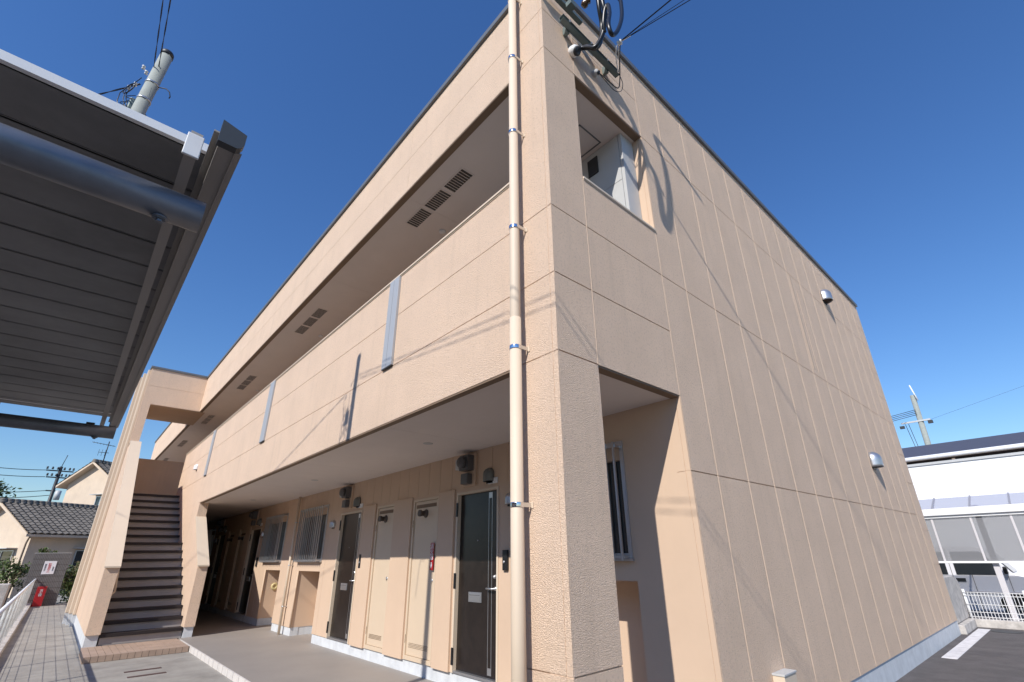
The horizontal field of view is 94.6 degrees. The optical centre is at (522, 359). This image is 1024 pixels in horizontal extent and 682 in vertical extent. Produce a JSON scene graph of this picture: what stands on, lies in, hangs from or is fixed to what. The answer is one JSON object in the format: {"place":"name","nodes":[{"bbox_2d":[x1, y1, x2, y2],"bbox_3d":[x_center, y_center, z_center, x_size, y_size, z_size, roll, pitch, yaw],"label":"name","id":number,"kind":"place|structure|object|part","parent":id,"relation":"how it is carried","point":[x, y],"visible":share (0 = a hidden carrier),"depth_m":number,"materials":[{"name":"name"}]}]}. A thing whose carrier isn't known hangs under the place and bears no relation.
{"place":"outdoors","nodes":[
{"label":"outdoors","id":0,"kind":"place"},
{"bbox_2d":[0,583,10,608],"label":"block wall","id":1,"kind":"structure","parent":0,"point":[4,589],"depth_m":16.96,"materials":[{"name":"concrete"}]},
{"bbox_2d":[55,459,111,504],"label":"house","id":2,"kind":"structure","parent":0,"point":[85,484],"depth_m":33.42,"materials":[{"name":"paint"}]},
{"bbox_2d":[89,494,101,504],"bbox_3d":[-29.265,9.765,32.482,1.100,0.960,0.450,-5,-23,10],"label":"window","id":3,"kind":"structure","parent":2,"relation":"in","point":[98,498],"depth_m":32.68,"materials":[{"name":"grey glass"}]},
{"bbox_2d":[94,441,114,462],"bbox_3d":[-29.601,6.477,33.212,1.304,1.500,0.600,19,-29,-39],"label":"tv antenna","id":4,"kind":"object","parent":2,"relation":"on","point":[105,452],"visible":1,"depth_m":33.30,"materials":[{"name":"grey metal"}]},
{"bbox_2d":[0,594,232,681],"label":"path","id":5,"kind":"structure","parent":0,"point":[42,645],"depth_m":7.78,"materials":[{"name":"concrete"}]},
{"bbox_2d":[0,603,30,655],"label":"kerb","id":6,"kind":"structure","parent":5,"relation":"on","point":[6,640],"depth_m":11.13,"materials":[{"name":"concrete"}]},
{"bbox_2d":[0,579,35,644],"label":"fence","id":7,"kind":"object","parent":6,"relation":"on","point":[17,607],"visible":0.97,"depth_m":10.01,"materials":[{"name":"white metal"}]},
{"bbox_2d":[31,586,47,606],"bbox_3d":[-18.811,9.228,18.388,0.280,0.690,0.340,19,-29,-39],"label":"fire extinguisher box","id":8,"kind":"object","parent":5,"relation":"on","point":[39,596],"visible":1,"depth_m":18.28,"materials":[{"name":"red paint"}]},
{"bbox_2d":[22,553,71,605],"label":"tiled wall","id":9,"kind":"structure","parent":5,"relation":"on","point":[53,581],"depth_m":18.81,"materials":[{"name":"grey tile"}]},
{"bbox_2d":[38,547,57,552],"bbox_3d":[-19.534,8.744,19.101,0.616,2.182,0.306,19,-29,-39],"label":"climbing plant","id":10,"kind":"object","parent":9,"relation":"attached to","point":[44,550],"visible":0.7,"depth_m":19.40,"materials":[{"name":"green plant"}]},
{"bbox_2d":[41,561,56,573],"bbox_3d":[-18.967,8.343,18.925,0.360,0.480,0.015,19,-29,-39],"label":"notice sign","id":11,"kind":"object","parent":9,"relation":"attached to","point":[49,567],"visible":1,"depth_m":18.92,"materials":[{"name":"white plastic"}]},
{"bbox_2d":[79,638,188,663],"bbox_3d":[-7.076,5.295,8.607,1.479,0.093,1.308,19,-29,-39],"label":"tiled step","id":12,"kind":"object","parent":5,"relation":"on","point":[96,654],"visible":1,"depth_m":8.37,"materials":[{"name":"brown tile"}]},
{"bbox_2d":[124,667,161,672],"bbox_3d":[-5.795,4.743,7.212,0.460,0.004,0.090,19,-29,-39],"label":"drain slot","id":13,"kind":"object","parent":5,"relation":"on","point":[142,669],"visible":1,"depth_m":7.22,"materials":[{"name":"grey metal"}]},
{"bbox_2d":[127,672,166,677],"bbox_3d":[-5.480,4.604,6.893,0.460,0.004,0.090,19,-29,-39],"label":"drain slot","id":14,"kind":"object","parent":5,"relation":"on","point":[146,674],"visible":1,"depth_m":6.90,"materials":[{"name":"grey metal"}]},
{"bbox_2d":[0,598,1023,681],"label":"ground","id":15,"kind":"structure","parent":0,"point":[990,656],"depth_m":6.91,"materials":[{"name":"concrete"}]},
{"bbox_2d":[0,480,21,497],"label":"tree","id":16,"kind":"object","parent":15,"relation":"on","point":[2,489],"visible":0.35,"depth_m":34.68,"materials":[{"name":"green plant"}]},
{"bbox_2d":[0,555,30,604],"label":"shrub","id":17,"kind":"object","parent":15,"relation":"on","point":[18,569],"visible":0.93,"depth_m":18.55,"materials":[{"name":"green plant"}]},
{"bbox_2d":[0,498,98,597],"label":"house","id":18,"kind":"structure","parent":15,"relation":"on","point":[61,527],"depth_m":25.52,"materials":[{"name":"paint"}]},
{"bbox_2d":[0,548,17,572],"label":"window","id":19,"kind":"structure","parent":18,"relation":"in","point":[4,554],"depth_m":24.42,"materials":[{"name":"grey glass"}]},
{"bbox_2d":[9,533,33,589],"bbox_3d":[-25.220,10.219,23.735,0.341,2.778,0.089,-5,-23,11],"label":"house drain pipe","id":20,"kind":"object","parent":18,"relation":"attached to","point":[22,552],"visible":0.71,"depth_m":23.96,"materials":[{"name":"brown plastic"}]},
{"bbox_2d":[70,548,84,572],"bbox_3d":[-23.724,11.679,27.404,0.450,1.360,4.200,-9,-24,18],"label":"window","id":21,"kind":"structure","parent":18,"relation":"in","point":[78,554],"depth_m":25.98,"materials":[{"name":"black glass"}]},
{"bbox_2d":[45,455,74,501],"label":"utility pole","id":22,"kind":"object","parent":15,"relation":"on","point":[57,494],"visible":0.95,"depth_m":43.56,"materials":[{"name":"grey metal"}]},
{"bbox_2d":[4,475,44,476],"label":"distant wire","id":23,"kind":"object","parent":22,"relation":"attached to","point":[25,476],"visible":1,"depth_m":42.39,"materials":[{"name":"black metal"}]},
{"bbox_2d":[56,561,80,602],"bbox_3d":[-19.292,9.584,20.152,1.560,2.094,1.571,19,-29,-39],"label":"shrub","id":24,"kind":"object","parent":15,"relation":"on","point":[68,582],"visible":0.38,"depth_m":19.96,"materials":[{"name":"green plant"}]},
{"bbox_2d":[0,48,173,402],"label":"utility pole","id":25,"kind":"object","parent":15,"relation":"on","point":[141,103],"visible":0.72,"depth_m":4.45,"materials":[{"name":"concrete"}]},
{"bbox_2d":[99,83,140,94],"bbox_3d":[-8.841,-2.820,6.402,10.687,1.771,0.016,-8,-24,16],"label":"overhead wire","id":26,"kind":"object","parent":25,"relation":"attached to","point":[115,90],"visible":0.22,"depth_m":4.73,"materials":[{"name":"black"}]},
{"bbox_2d":[153,0,163,66],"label":"overhead wire","id":27,"kind":"object","parent":25,"relation":"attached to","point":[158,32],"visible":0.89,"depth_m":4.18,"materials":[{"name":"black"}]},
{"bbox_2d":[158,0,170,65],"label":"overhead wire","id":28,"kind":"object","parent":25,"relation":"attached to","point":[164,31],"visible":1,"depth_m":4.19,"materials":[{"name":"black"}]},
{"bbox_2d":[0,49,246,438],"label":"parking shelter","id":29,"kind":"object","parent":15,"relation":"on","point":[108,208],"visible":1,"depth_m":1.39,"materials":[{"name":"white paint"}]},
{"bbox_2d":[62,0,960,681],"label":"apartment building","id":30,"kind":"structure","parent":15,"relation":"on","point":[552,350],"depth_m":5.76,"materials":[{"name":"beige paint"}]},
{"bbox_2d":[207,529,215,560],"bbox_3d":[-11.143,6.618,16.749,0.208,1.095,1.320,19,-29,-39],"label":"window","id":31,"kind":"structure","parent":30,"relation":"in","point":[211,537],"depth_m":16.57,"materials":[{"name":"black glass"}]},
{"bbox_2d":[204,534,224,605],"bbox_3d":[-9.884,6.773,15.278,0.120,2.090,0.900,19,-29,-39],"label":"door","id":32,"kind":"structure","parent":30,"relation":"in","point":[208,598],"depth_m":15.41,"materials":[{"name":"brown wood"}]},
{"bbox_2d":[215,532,234,607],"bbox_3d":[-9.048,6.359,14.335,0.162,2.095,0.650,19,-29,-39],"label":"service door","id":33,"kind":"structure","parent":30,"relation":"in","point":[230,540],"depth_m":14.41,"materials":[{"name":"beige metal"}]},
{"bbox_2d":[225,530,245,610],"bbox_3d":[-8.182,5.980,13.457,0.162,2.095,0.630,19,-29,-39],"label":"service door","id":34,"kind":"structure","parent":30,"relation":"in","point":[242,536],"depth_m":13.53,"materials":[{"name":"beige metal"}]},
{"bbox_2d":[236,528,261,615],"bbox_3d":[-7.250,5.619,12.608,0.120,2.090,0.950,19,-29,-39],"label":"door","id":35,"kind":"structure","parent":30,"relation":"in","point":[242,604],"depth_m":12.69,"materials":[{"name":"brown metal"}]},
{"bbox_2d":[259,513,288,562],"bbox_3d":[-6.078,4.399,11.615,0.208,1.095,1.410,19,-29,-39],"label":"window","id":36,"kind":"structure","parent":30,"relation":"in","point":[273,551],"depth_m":11.50,"materials":[{"name":"grey glass"}]},
{"bbox_2d":[293,504,329,561],"bbox_3d":[-4.404,3.666,9.918,0.208,1.095,1.360,19,-29,-39],"label":"window","id":37,"kind":"structure","parent":30,"relation":"in","point":[313,530],"depth_m":9.82,"materials":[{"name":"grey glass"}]},
{"bbox_2d":[326,510,362,643],"bbox_3d":[-3.128,3.814,8.430,0.120,2.090,0.930,19,-29,-39],"label":"door","id":38,"kind":"structure","parent":30,"relation":"in","point":[344,575],"depth_m":8.45,"materials":[{"name":"brown metal"}]},
{"bbox_2d":[364,504,394,652],"bbox_3d":[-2.271,3.392,7.466,0.162,2.095,0.620,19,-29,-39],"label":"service door","id":39,"kind":"structure","parent":30,"relation":"in","point":[375,621],"depth_m":7.48,"materials":[{"name":"beige metal"}]},
{"bbox_2d":[403,496,438,665],"bbox_3d":[-1.432,3.024,6.616,0.162,2.095,0.700,19,-29,-39],"label":"service door","id":40,"kind":"structure","parent":30,"relation":"in","point":[421,581],"depth_m":6.62,"materials":[{"name":"beige metal"}]},
{"bbox_2d":[429,543,433,569],"bbox_3d":[-1.252,2.725,6.536,0.010,0.350,0.085,19,-29,-39],"label":"extinguisher sign","id":41,"kind":"object","parent":30,"relation":"attached to","point":[431,556],"visible":1,"depth_m":6.53,"materials":[{"name":"red paint"}]},
{"bbox_2d":[450,486,498,681],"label":"door","id":42,"kind":"structure","parent":30,"relation":"in","point":[474,644],"depth_m":5.80,"materials":[{"name":"brown metal"}]},
{"bbox_2d":[568,44,580,58],"bbox_3d":[0.546,-3.198,4.890,0.120,0.139,0.129,19,-29,-39],"label":"cable entrance cap","id":43,"kind":"object","parent":30,"relation":"attached to","point":[574,51],"visible":1,"depth_m":4.86,"materials":[{"name":"white plastic"}]},
{"bbox_2d":[581,0,602,50],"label":"thick cable","id":44,"kind":"object","parent":43,"relation":"attached to","point":[599,9],"visible":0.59,"depth_m":4.90,"materials":[{"name":"black plastic"}]},
{"bbox_2d":[578,0,606,50],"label":"thick cable","id":45,"kind":"object","parent":43,"relation":"attached to","point":[596,45],"visible":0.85,"depth_m":4.80,"materials":[{"name":"black plastic"}]},
{"bbox_2d":[555,0,618,77],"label":"cable bracket","id":46,"kind":"object","parent":30,"relation":"attached to","point":[568,7],"visible":0.98,"depth_m":5.00,"materials":[{"name":"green metal"}]},
{"bbox_2d":[601,0,623,36],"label":"thick cable","id":47,"kind":"object","parent":46,"relation":"hanging from","point":[604,21],"visible":1,"depth_m":4.77,"materials":[{"name":"black plastic"}]},
{"bbox_2d":[599,35,630,91],"bbox_3d":[0.970,-3.189,5.047,0.296,0.370,0.539,-2,-23,2],"label":"drop insulator","id":48,"kind":"object","parent":46,"relation":"attached to","point":[619,43],"visible":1,"depth_m":5.05,"materials":[{"name":"white ceramic"}]},
{"bbox_2d":[621,0,670,40],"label":"service wire","id":49,"kind":"object","parent":48,"relation":"attached to","point":[646,20],"visible":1,"depth_m":4.68,"materials":[{"name":"black"}]},
{"bbox_2d":[626,0,683,37],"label":"service wire","id":50,"kind":"object","parent":48,"relation":"attached to","point":[655,18],"visible":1,"depth_m":4.65,"materials":[{"name":"black"}]},
{"bbox_2d":[631,0,689,35],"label":"service wire","id":51,"kind":"object","parent":48,"relation":"attached to","point":[660,17],"visible":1,"depth_m":4.64,"materials":[{"name":"black"}]},
{"bbox_2d":[591,69,599,76],"bbox_3d":[0.802,-3.123,5.134,0.072,0.078,0.084,19,-29,-39],"label":"cable entrance cap","id":52,"kind":"object","parent":30,"relation":"attached to","point":[595,72],"visible":1,"depth_m":5.12,"materials":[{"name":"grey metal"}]},
{"bbox_2d":[605,441,633,560],"bbox_3d":[0.561,1.492,4.886,0.208,1.095,1.290,19,-29,-39],"label":"window","id":53,"kind":"structure","parent":30,"relation":"in","point":[617,487],"depth_m":4.51,"materials":[{"name":"grey glass"}]},
{"bbox_2d":[772,668,797,681],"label":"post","id":54,"kind":"object","parent":30,"relation":"attached to","point":[785,675],"visible":1,"depth_m":3.96,"materials":[{"name":"beige paint"}]},
{"bbox_2d":[891,385,933,444],"bbox_3d":[30.605,8.490,35.384,1.280,13.712,2.310,19,-29,-39],"label":"utility pole","id":55,"kind":"object","parent":15,"relation":"on","point":[920,420],"visible":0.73,"depth_m":36.91,"materials":[{"name":"concrete"}]},
{"bbox_2d":[941,629,990,658],"bbox_3d":[7.996,5.042,8.439,4.100,0.005,0.190,19,-29,-39],"label":"road marking","id":56,"kind":"object","parent":15,"relation":"on","point":[960,649],"visible":1,"depth_m":8.16,"materials":[{"name":"paint"}]},
{"bbox_2d":[958,618,1023,634],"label":"kerb","id":57,"kind":"structure","parent":15,"relation":"on","point":[967,626],"depth_m":9.72,"materials":[{"name":"concrete"}]},
{"bbox_2d":[943,576,969,623],"bbox_3d":[9.138,5.046,10.005,1.648,0.830,0.130,19,-29,-39],"label":"concrete panel","id":58,"kind":"object","parent":57,"relation":"on","point":[957,598],"visible":0.67,"depth_m":9.91,"materials":[{"name":"white concrete"}]},
{"bbox_2d":[961,589,1023,621],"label":"fence","id":59,"kind":"object","parent":57,"relation":"on","point":[967,604],"visible":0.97,"depth_m":9.97,"materials":[{"name":"white metal"}]},
{"bbox_2d":[990,630,1022,633],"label":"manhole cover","id":60,"kind":"object","parent":15,"relation":"in","point":[1009,631],"visible":1,"depth_m":9.37,"materials":[{"name":"grey metal"}]},
{"bbox_2d":[0,0,1023,501],"label":"sky","id":61,"kind":"structure","parent":0,"point":[886,137],"materials":[{"name":"blue"}]},
{"bbox_2d":[902,432,1023,572],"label":"white building","id":62,"kind":"structure","parent":0,"point":[989,465],"depth_m":19.34,"materials":[{"name":"white siding"},{"name":"metal"},{"name":"glass"}]},
{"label":"neighbour yard","id":63,"kind":"structure","parent":0,"visible":0},
{"bbox_2d":[919,492,1023,620],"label":"carport screen","id":64,"kind":"object","parent":63,"relation":"on","point":[979,529],"visible":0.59,"depth_m":11.08,"materials":[{"name":"translucent polycarbonate"},{"name":"aluminium"}]},
{"bbox_2d":[939,563,1023,612],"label":"van","id":65,"kind":"object","parent":63,"relation":"on","point":[975,577],"visible":0.17,"depth_m":12.76,"materials":[{"name":"white paint"}]},
{"bbox_3d":[11.879,5.856,13.587,0.013,0.590,2.760,19,-29,-39],"label":"side window","id":66,"kind":"part","parent":65,"relation":"part of","materials":[{"name":"black glass"}]}
]}

